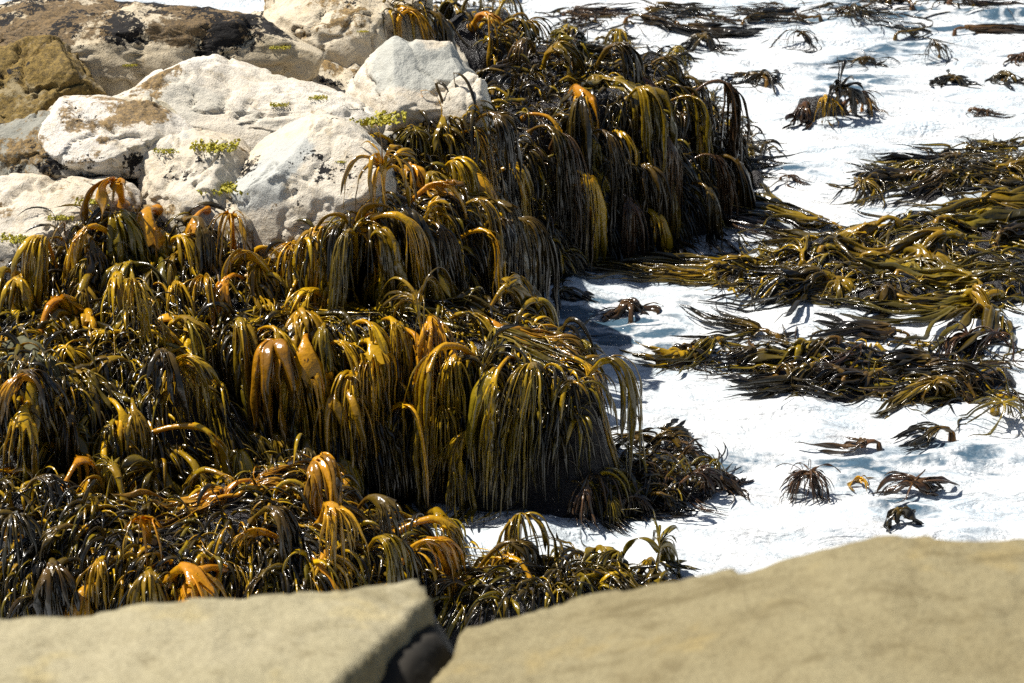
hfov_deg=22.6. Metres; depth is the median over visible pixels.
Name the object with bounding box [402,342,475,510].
kelp
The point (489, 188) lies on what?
kelp
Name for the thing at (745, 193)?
kelp
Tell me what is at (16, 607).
kelp
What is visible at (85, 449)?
kelp
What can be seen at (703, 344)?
kelp
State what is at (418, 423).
kelp
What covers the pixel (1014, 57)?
kelp
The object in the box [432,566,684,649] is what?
reef rock
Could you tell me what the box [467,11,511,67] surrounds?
kelp
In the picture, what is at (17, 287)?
kelp
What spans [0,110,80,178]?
boulder
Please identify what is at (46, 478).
kelp
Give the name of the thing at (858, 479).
kelp
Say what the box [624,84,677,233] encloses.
kelp
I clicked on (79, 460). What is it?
kelp
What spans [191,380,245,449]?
kelp
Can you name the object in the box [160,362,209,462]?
kelp
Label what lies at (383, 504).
kelp
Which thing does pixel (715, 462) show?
kelp
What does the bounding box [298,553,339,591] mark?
kelp
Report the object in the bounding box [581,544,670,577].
kelp
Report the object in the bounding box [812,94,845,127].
kelp
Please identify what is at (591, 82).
kelp
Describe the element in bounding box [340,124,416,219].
kelp
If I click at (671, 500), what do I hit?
kelp
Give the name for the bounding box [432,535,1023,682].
rock slab
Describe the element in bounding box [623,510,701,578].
kelp
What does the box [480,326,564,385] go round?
kelp
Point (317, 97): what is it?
algae tuft
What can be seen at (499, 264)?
kelp
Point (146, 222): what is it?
kelp
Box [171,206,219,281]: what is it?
kelp
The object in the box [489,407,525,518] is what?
kelp
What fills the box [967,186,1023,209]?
kelp
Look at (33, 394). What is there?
kelp
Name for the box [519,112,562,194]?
kelp
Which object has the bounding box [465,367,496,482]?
kelp
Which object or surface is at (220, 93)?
boulder
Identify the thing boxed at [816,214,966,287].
kelp
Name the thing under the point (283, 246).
kelp
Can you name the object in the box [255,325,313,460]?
kelp
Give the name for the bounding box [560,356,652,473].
kelp
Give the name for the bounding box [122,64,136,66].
algae tuft
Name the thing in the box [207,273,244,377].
kelp
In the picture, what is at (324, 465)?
kelp
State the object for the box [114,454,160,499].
kelp
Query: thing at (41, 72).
boulder
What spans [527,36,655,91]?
kelp
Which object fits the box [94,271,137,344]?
kelp
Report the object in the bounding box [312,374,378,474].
kelp
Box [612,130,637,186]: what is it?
kelp
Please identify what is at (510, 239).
kelp
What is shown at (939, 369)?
kelp
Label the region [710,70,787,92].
kelp
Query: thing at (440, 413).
kelp
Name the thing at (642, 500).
kelp
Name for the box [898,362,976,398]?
kelp
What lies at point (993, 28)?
kelp
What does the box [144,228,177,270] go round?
kelp
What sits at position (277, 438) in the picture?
kelp
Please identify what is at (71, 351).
kelp
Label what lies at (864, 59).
kelp
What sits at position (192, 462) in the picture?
kelp
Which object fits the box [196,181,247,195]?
algae tuft
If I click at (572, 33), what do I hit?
kelp
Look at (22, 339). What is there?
kelp
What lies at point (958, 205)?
kelp
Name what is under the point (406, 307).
kelp
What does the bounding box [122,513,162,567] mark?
kelp
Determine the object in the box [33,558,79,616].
kelp
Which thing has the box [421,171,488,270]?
kelp
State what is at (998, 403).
kelp
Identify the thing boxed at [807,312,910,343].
kelp
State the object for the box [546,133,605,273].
kelp
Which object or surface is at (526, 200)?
kelp
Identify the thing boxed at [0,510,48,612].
kelp
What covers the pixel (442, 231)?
kelp
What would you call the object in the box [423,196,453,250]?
kelp
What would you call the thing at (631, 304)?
kelp
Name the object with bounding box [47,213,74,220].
algae tuft
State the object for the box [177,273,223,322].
kelp
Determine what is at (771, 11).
kelp
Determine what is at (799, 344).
kelp
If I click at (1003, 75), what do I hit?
kelp
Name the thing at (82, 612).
kelp
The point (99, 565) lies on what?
kelp
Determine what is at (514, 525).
kelp
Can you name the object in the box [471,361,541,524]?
kelp
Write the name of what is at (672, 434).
kelp
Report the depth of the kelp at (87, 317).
16.90 m
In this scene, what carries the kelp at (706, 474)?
on the reef rock at (697, 495)
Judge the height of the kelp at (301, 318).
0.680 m
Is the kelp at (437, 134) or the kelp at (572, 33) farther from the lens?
the kelp at (572, 33)
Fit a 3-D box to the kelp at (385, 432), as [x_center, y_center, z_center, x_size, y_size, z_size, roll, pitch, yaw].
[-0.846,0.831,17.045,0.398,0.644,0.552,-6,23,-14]
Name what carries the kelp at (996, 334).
on the water
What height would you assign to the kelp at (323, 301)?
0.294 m
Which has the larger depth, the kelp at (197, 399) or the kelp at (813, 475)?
the kelp at (813, 475)
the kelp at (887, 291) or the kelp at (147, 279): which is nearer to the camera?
the kelp at (147, 279)
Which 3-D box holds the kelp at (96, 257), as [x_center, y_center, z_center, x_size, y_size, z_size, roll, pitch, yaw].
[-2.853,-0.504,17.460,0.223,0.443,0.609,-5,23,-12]
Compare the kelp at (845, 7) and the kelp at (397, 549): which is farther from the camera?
the kelp at (845, 7)
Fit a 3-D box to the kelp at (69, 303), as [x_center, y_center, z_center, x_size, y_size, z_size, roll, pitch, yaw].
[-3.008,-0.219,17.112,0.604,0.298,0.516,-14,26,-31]
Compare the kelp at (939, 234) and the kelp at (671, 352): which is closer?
the kelp at (671, 352)
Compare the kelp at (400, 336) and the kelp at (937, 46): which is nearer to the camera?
the kelp at (400, 336)
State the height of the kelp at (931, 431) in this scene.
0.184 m
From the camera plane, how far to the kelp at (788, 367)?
18.99 m
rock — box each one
[0,230,278,496]
[0,461,443,617]
[214,300,616,518]
[279,143,546,315]
[380,617,453,682]
[432,7,536,78]
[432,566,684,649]
[489,39,763,282]
[616,459,710,513]
[704,211,1023,305]
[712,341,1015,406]
[797,96,849,123]
[853,160,1023,202]
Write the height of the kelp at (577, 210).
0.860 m
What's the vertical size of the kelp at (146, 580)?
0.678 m
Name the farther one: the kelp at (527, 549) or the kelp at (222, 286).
the kelp at (222, 286)
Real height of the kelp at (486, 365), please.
1.049 m
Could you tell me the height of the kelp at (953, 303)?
0.183 m
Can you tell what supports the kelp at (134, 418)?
on the reef rock at (175, 433)
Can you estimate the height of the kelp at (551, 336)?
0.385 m
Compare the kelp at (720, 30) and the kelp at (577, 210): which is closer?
the kelp at (577, 210)
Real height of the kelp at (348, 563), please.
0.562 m
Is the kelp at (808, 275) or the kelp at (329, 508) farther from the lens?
the kelp at (808, 275)
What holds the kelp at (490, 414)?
on the reef rock at (538, 502)
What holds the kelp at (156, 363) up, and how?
on the reef rock at (175, 433)
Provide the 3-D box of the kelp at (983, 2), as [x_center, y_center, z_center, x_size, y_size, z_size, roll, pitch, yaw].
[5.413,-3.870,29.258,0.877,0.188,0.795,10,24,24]
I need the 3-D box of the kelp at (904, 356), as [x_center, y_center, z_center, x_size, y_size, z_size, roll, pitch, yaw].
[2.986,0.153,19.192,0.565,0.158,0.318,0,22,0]
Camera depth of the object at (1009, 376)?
19.12 m
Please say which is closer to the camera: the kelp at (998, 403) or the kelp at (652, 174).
the kelp at (998, 403)
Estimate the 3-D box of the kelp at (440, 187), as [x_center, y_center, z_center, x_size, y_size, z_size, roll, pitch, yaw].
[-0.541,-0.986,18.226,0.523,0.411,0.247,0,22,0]
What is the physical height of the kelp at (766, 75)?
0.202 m
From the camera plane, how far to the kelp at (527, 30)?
22.84 m
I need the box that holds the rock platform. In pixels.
[125,10,549,294]
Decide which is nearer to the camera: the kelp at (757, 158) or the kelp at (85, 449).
the kelp at (85, 449)
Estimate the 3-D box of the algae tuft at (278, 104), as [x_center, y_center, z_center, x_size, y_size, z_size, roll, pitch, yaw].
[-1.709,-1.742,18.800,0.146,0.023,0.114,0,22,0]
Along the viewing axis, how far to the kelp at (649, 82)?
22.37 m
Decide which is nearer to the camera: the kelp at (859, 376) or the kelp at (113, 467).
the kelp at (113, 467)
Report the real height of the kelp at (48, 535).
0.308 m
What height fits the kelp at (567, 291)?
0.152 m
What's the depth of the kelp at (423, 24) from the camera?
20.64 m
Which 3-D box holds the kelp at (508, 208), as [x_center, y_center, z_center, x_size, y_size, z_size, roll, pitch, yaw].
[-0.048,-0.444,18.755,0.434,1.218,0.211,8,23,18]
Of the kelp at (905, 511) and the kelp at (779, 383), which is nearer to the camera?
the kelp at (905, 511)
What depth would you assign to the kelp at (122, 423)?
16.27 m
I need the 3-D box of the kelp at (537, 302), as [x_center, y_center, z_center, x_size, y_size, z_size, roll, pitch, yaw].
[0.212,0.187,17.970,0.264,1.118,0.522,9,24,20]
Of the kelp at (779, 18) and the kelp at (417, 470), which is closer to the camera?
the kelp at (417, 470)
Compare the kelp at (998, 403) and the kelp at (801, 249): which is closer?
the kelp at (998, 403)
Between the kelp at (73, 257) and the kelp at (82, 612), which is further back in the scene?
the kelp at (73, 257)
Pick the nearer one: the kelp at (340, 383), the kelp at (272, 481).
the kelp at (272, 481)
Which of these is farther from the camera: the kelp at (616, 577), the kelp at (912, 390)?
the kelp at (912, 390)
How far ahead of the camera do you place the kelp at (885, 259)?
21.24 m
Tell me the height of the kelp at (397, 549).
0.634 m
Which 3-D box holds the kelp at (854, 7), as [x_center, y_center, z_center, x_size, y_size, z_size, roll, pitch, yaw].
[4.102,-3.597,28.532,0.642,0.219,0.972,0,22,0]
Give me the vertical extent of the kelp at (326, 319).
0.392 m
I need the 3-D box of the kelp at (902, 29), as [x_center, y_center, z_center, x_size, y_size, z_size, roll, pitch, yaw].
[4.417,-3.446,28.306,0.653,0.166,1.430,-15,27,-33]
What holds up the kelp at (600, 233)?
on the reef rock at (757, 175)
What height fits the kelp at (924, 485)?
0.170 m
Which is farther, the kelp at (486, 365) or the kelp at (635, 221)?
the kelp at (635, 221)
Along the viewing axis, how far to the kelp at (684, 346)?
19.61 m
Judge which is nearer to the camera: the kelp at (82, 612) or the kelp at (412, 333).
the kelp at (82, 612)
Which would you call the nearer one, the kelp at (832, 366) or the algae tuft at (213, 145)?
the algae tuft at (213, 145)
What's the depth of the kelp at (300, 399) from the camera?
16.86 m
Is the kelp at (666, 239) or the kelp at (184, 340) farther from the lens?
the kelp at (666, 239)
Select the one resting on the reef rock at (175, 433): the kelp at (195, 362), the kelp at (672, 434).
the kelp at (195, 362)
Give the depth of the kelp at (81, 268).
17.29 m
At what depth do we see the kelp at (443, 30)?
20.82 m
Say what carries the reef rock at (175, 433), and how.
on the water
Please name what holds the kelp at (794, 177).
on the water
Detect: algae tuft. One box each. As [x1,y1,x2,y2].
[0,232,27,243]
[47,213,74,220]
[73,197,108,205]
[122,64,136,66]
[153,147,178,153]
[189,138,240,153]
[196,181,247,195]
[269,45,290,49]
[269,102,288,106]
[308,94,327,99]
[349,110,406,127]
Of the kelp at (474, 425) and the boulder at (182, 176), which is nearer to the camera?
the kelp at (474, 425)
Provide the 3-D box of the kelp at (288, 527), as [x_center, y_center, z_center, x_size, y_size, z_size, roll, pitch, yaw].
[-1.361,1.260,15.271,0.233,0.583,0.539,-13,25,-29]
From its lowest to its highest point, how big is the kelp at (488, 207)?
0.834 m
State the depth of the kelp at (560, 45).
22.28 m
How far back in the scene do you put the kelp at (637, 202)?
21.65 m
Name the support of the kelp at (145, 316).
on the reef rock at (175, 433)
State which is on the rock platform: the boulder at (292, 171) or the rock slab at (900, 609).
the boulder at (292, 171)
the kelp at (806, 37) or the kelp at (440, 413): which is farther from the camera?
the kelp at (806, 37)
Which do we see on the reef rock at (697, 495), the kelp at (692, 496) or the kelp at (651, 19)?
the kelp at (692, 496)
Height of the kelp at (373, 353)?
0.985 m
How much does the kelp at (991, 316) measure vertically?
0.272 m
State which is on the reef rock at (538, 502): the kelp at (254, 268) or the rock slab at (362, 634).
the kelp at (254, 268)
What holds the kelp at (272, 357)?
on the reef rock at (538, 502)
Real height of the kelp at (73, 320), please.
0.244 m
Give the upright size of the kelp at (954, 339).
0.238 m
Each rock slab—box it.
[0,580,433,682]
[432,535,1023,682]
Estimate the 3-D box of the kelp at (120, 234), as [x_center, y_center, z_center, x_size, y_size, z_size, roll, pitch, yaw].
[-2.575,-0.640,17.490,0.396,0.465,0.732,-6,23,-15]
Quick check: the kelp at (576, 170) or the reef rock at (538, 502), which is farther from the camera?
the kelp at (576, 170)
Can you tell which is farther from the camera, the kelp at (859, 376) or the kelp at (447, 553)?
the kelp at (859, 376)
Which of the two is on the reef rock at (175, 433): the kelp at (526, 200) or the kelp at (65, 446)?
the kelp at (65, 446)
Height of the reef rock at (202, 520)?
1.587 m
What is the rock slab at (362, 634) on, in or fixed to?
on the rock at (425, 654)
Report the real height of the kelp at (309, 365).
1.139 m
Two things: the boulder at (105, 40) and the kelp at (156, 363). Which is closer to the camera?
the kelp at (156, 363)
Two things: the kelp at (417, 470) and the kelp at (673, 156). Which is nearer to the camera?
the kelp at (417, 470)
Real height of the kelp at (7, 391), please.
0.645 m
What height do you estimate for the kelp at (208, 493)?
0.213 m
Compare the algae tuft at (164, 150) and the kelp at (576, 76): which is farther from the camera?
the kelp at (576, 76)
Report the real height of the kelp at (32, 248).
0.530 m
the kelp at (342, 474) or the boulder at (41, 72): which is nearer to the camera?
the kelp at (342, 474)
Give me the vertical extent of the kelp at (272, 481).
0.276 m
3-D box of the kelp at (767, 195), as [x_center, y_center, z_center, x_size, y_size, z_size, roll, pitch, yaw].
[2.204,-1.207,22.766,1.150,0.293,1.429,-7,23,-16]
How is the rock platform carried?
on the water
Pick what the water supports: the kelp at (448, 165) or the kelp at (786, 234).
the kelp at (786, 234)
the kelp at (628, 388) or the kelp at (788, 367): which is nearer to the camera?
the kelp at (628, 388)
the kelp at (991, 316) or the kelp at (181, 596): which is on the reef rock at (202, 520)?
the kelp at (181, 596)
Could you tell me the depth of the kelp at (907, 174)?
23.40 m
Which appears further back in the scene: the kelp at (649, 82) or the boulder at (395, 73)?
the kelp at (649, 82)
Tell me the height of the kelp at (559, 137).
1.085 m
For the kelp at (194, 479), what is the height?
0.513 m
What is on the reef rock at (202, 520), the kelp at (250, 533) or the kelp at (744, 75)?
the kelp at (250, 533)
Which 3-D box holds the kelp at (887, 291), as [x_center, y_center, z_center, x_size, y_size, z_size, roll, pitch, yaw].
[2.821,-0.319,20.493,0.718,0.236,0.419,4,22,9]
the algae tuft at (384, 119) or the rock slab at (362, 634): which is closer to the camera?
the rock slab at (362, 634)
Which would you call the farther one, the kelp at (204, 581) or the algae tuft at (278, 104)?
the algae tuft at (278, 104)
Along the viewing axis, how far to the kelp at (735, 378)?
19.10 m
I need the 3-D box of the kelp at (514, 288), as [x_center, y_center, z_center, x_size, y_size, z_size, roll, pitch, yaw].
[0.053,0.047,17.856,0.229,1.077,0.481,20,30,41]
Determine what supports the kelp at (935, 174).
on the water
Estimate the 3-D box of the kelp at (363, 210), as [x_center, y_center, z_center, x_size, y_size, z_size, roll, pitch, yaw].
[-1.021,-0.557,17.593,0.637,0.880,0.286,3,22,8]
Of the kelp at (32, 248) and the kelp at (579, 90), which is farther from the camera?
the kelp at (579, 90)
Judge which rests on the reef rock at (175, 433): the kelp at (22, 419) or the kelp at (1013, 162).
the kelp at (22, 419)
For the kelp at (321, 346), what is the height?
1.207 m
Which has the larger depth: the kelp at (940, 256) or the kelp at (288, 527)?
the kelp at (940, 256)
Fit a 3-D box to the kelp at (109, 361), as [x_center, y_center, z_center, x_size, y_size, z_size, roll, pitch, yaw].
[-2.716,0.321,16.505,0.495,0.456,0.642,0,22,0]
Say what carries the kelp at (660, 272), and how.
on the water
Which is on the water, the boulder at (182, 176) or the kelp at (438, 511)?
the kelp at (438, 511)
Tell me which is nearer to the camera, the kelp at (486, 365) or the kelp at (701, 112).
the kelp at (486, 365)
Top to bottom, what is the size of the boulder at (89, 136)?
0.546 m
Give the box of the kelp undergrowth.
[0,0,1023,639]
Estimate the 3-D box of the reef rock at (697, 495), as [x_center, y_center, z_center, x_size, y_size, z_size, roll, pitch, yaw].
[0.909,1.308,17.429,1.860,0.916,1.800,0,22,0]
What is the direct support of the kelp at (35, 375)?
on the kelp undergrowth
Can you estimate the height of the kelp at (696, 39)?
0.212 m
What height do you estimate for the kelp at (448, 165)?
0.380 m
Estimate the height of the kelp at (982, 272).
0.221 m
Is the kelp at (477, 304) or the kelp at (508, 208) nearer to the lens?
the kelp at (477, 304)
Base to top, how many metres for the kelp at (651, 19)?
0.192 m
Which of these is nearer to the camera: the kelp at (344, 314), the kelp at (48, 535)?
the kelp at (48, 535)
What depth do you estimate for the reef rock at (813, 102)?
25.24 m
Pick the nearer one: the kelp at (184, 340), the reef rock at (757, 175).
the kelp at (184, 340)
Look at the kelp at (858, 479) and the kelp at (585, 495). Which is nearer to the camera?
the kelp at (585, 495)
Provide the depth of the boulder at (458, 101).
18.96 m
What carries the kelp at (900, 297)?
on the water
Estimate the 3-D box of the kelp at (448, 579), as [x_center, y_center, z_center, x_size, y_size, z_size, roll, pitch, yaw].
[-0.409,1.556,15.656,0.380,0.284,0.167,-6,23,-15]
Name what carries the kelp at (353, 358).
on the reef rock at (538, 502)
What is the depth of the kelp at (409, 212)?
17.56 m
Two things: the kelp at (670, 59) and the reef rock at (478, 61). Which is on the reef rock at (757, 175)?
the kelp at (670, 59)
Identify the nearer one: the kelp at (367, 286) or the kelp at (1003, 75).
the kelp at (367, 286)
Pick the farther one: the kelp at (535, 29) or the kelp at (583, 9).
the kelp at (583, 9)
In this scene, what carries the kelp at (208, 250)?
on the reef rock at (175, 433)
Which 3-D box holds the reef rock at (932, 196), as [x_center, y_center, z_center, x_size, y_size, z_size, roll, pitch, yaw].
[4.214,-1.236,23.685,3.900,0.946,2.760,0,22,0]
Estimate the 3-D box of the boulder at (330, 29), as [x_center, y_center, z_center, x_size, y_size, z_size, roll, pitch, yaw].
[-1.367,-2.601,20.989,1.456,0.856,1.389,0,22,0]
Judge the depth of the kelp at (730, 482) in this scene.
17.31 m
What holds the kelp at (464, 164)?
on the reef rock at (358, 287)
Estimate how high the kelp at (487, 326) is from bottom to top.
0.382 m
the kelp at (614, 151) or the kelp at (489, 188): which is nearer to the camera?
the kelp at (489, 188)
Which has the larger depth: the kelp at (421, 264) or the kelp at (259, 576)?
the kelp at (421, 264)
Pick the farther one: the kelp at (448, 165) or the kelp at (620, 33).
the kelp at (620, 33)
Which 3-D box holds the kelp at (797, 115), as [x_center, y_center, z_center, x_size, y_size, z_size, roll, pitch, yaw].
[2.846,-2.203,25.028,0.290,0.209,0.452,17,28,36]
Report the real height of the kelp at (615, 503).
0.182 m
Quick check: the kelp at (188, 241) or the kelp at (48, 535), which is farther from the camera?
the kelp at (188, 241)
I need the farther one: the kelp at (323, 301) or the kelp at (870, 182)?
the kelp at (870, 182)
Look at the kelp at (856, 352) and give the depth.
19.20 m
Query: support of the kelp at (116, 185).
on the kelp undergrowth
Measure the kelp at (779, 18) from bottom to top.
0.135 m
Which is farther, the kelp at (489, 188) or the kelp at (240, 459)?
the kelp at (489, 188)
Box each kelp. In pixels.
[0,275,34,332]
[0,336,61,404]
[0,373,43,437]
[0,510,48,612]
[2,400,40,486]
[4,255,105,323]
[5,594,51,619]
[7,523,90,584]
[11,234,57,312]
[16,361,59,480]
[16,369,70,429]
[23,473,72,520]
[31,557,75,616]
[32,309,80,359]
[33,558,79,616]
[38,293,109,334]
[38,307,113,345]
[42,223,106,308]
[42,338,115,396]
[54,405,83,484]
[59,355,134,428]
[61,367,138,421]
[61,454,101,492]
[63,582,95,616]
[70,273,104,344]
[70,425,97,479]
[70,555,111,616]
[73,233,108,302]
[80,176,129,224]
[81,308,115,368]
[90,453,127,499]
[91,419,118,494]
[92,436,118,500]
[93,260,140,340]
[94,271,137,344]
[104,208,168,288]
[107,397,149,476]
[111,478,254,529]
[113,277,165,376]
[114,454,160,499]
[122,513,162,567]
[125,397,159,464]
[126,566,169,605]
[132,204,165,280]
[138,313,219,396]
[140,249,194,316]
[143,422,232,481]
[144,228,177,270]
[146,348,188,423]
[159,562,227,598]
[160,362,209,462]
[165,352,221,418]
[166,280,207,344]
[170,233,256,316]
[170,445,211,492]
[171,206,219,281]
[172,315,224,383]
[173,564,228,602]
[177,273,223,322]
[181,466,230,495]
[182,215,220,297]
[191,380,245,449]
[201,460,323,515]
[207,210,249,281]
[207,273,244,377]
[213,448,253,483]
[215,248,277,320]
[224,528,278,595]
[225,287,322,327]
[232,317,271,444]
[237,258,274,318]
[242,563,289,596]
[243,426,277,465]
[247,505,310,592]
[250,338,299,446]
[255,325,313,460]
[266,240,302,299]
[268,431,300,461]
[278,350,315,446]
[279,303,386,340]
[284,267,367,339]
[285,307,338,374]
[285,333,333,454]
[287,226,327,315]
[293,535,363,591]
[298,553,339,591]
[302,451,385,555]
[311,322,334,430]
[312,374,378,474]
[312,501,370,578]
[314,203,405,305]
[320,272,371,322]
[327,228,370,323]
[328,267,453,365]
[330,339,374,481]
[330,369,363,497]
[337,462,350,484]
[339,452,370,504]
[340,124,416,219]
[346,318,393,415]
[348,360,384,476]
[349,301,482,408]
[353,337,396,483]
[354,494,406,571]
[361,534,423,583]
[362,211,432,311]
[362,267,422,307]
[364,222,406,305]
[372,416,417,514]
[378,316,412,427]
[384,118,433,176]
[384,401,432,509]
[390,204,439,310]
[393,515,465,578]
[395,4,435,39]
[398,162,456,209]
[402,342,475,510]
[402,536,499,623]
[405,327,443,471]
[411,179,472,231]
[412,395,438,523]
[417,314,463,442]
[419,10,456,49]
[419,115,466,177]
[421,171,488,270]
[421,507,474,559]
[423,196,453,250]
[426,221,466,291]
[426,285,509,323]
[426,574,476,609]
[429,272,485,305]
[431,146,467,192]
[431,405,476,488]
[432,429,476,527]
[435,349,472,449]
[437,430,465,511]
[440,156,500,211]
[446,311,588,378]
[450,317,531,469]
[456,129,504,198]
[457,227,505,303]
[460,197,510,302]
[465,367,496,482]
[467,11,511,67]
[469,317,585,363]
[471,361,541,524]
[472,353,516,505]
[472,538,544,579]
[475,111,521,200]
[476,168,528,278]
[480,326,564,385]
[482,199,530,284]
[483,37,566,107]
[484,216,515,301]
[486,550,531,577]
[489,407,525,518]
[490,274,538,314]
[493,17,534,51]
[495,512,558,574]
[497,162,534,252]
[512,216,559,319]
[514,16,555,44]
[518,295,558,327]
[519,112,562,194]
[526,124,574,244]
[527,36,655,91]
[538,35,611,84]
[545,177,623,271]
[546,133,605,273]
[550,286,599,308]
[558,73,639,141]
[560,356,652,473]
[561,2,644,15]
[566,567,647,591]
[567,94,608,263]
[568,83,599,138]
[568,549,623,582]
[569,28,619,72]
[572,474,600,530]
[576,258,718,282]
[578,128,634,255]
[578,170,616,270]
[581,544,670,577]
[582,355,645,481]
[593,41,673,107]
[597,297,662,323]
[598,28,631,45]
[598,490,640,530]
[599,193,687,266]
[609,251,757,285]
[611,426,677,453]
[611,488,688,532]
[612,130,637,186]
[619,341,695,367]
[623,12,718,35]
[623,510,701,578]
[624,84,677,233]
[631,197,698,282]
[633,426,702,462]
[634,556,655,581]
[637,144,690,258]
[637,467,729,515]
[638,128,735,267]
[639,162,670,250]
[640,77,704,178]
[644,1,727,15]
[648,207,672,251]
[648,335,725,375]
[648,491,695,516]
[651,54,711,153]
[661,183,717,268]
[666,337,733,379]
[668,31,747,54]
[669,304,782,341]
[671,94,753,213]
[674,21,770,37]
[674,464,724,494]
[683,454,725,482]
[688,472,753,505]
[689,153,814,238]
[690,182,741,258]
[691,79,750,183]
[692,346,774,372]
[693,125,770,229]
[697,259,828,322]
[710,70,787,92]
[712,154,842,232]
[712,229,808,264]
[716,177,842,233]
[721,7,822,22]
[721,373,772,391]
[723,69,782,94]
[723,121,805,168]
[723,359,819,399]
[741,6,800,24]
[742,215,903,247]
[742,347,812,374]
[760,23,824,52]
[764,337,846,365]
[772,335,842,368]
[772,356,846,402]
[773,173,814,188]
[775,459,840,506]
[780,101,812,129]
[782,270,859,304]
[783,231,894,272]
[784,361,847,386]
[794,437,882,453]
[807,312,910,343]
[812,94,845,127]
[812,285,1016,359]
[812,367,882,397]
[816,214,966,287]
[816,342,864,371]
[818,49,899,70]
[822,57,864,117]
[824,282,904,319]
[825,171,900,208]
[834,6,874,15]
[842,90,887,115]
[847,96,889,117]
[847,475,876,491]
[848,3,906,32]
[851,13,961,45]
[852,161,921,182]
[852,227,964,265]
[853,168,958,206]
[857,241,982,289]
[859,250,969,289]
[866,151,962,165]
[869,373,965,422]
[870,251,1023,288]
[870,293,1002,315]
[871,469,959,502]
[874,347,938,375]
[883,503,922,532]
[890,421,956,452]
[893,191,1005,214]
[897,235,955,267]
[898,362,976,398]
[901,366,977,382]
[906,356,1008,401]
[910,39,958,65]
[928,69,984,88]
[931,209,1023,230]
[935,321,989,359]
[937,283,1012,358]
[942,326,1023,370]
[946,0,1023,14]
[952,23,1023,35]
[956,392,1023,437]
[966,105,1014,118]
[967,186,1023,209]
[985,70,1023,89]
[992,219,1023,248]
[995,152,1023,180]
[1003,52,1023,65]
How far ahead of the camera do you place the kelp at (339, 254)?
17.18 m
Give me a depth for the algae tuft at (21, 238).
17.62 m
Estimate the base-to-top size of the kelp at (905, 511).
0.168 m
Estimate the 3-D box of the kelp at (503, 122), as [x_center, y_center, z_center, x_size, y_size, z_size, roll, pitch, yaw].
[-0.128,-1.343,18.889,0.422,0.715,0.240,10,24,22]
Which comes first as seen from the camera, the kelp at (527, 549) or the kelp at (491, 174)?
the kelp at (527, 549)
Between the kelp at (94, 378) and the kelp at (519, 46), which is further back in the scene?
the kelp at (519, 46)
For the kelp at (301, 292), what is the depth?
17.28 m
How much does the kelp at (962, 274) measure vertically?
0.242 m
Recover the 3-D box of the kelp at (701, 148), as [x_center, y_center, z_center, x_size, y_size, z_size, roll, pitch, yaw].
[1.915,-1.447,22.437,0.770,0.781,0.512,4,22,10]
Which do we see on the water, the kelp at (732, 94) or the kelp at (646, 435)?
the kelp at (646, 435)
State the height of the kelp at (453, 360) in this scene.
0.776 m
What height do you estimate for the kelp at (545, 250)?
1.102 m
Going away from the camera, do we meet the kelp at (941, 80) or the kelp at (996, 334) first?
the kelp at (996, 334)
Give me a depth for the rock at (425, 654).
6.72 m
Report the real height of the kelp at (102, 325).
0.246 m
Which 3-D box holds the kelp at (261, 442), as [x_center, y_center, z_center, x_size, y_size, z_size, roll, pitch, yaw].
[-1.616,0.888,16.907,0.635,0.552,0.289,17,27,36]
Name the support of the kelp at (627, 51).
on the reef rock at (757, 175)
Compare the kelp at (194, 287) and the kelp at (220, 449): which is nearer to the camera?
the kelp at (220, 449)
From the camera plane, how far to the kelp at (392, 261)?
17.35 m
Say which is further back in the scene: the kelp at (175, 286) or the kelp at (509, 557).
the kelp at (175, 286)
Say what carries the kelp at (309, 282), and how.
on the reef rock at (175, 433)
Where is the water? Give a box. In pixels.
[0,0,1023,650]
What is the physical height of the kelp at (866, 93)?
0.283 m
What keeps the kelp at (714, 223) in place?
attached to the reef rock at (757, 175)
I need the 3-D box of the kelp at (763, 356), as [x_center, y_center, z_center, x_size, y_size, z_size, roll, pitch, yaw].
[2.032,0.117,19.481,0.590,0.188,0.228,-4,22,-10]
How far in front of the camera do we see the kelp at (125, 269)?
17.29 m
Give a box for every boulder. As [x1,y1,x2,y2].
[0,0,323,96]
[0,35,106,123]
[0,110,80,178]
[0,173,143,266]
[38,95,192,178]
[112,54,385,150]
[137,128,250,215]
[231,114,395,260]
[262,0,433,67]
[345,36,493,143]
[442,72,488,152]
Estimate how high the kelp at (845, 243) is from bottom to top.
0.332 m
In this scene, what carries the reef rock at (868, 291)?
on the water
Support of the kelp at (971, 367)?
on the water
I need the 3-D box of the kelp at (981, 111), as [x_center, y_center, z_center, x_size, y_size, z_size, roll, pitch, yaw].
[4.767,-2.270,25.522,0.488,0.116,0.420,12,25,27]
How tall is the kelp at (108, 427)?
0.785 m
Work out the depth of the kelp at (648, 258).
21.44 m
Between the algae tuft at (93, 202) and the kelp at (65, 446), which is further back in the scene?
the algae tuft at (93, 202)
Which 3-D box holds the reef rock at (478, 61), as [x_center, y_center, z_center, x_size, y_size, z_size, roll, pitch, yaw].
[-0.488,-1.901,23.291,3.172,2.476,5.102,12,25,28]
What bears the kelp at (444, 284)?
on the reef rock at (538, 502)
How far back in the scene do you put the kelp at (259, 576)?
15.03 m

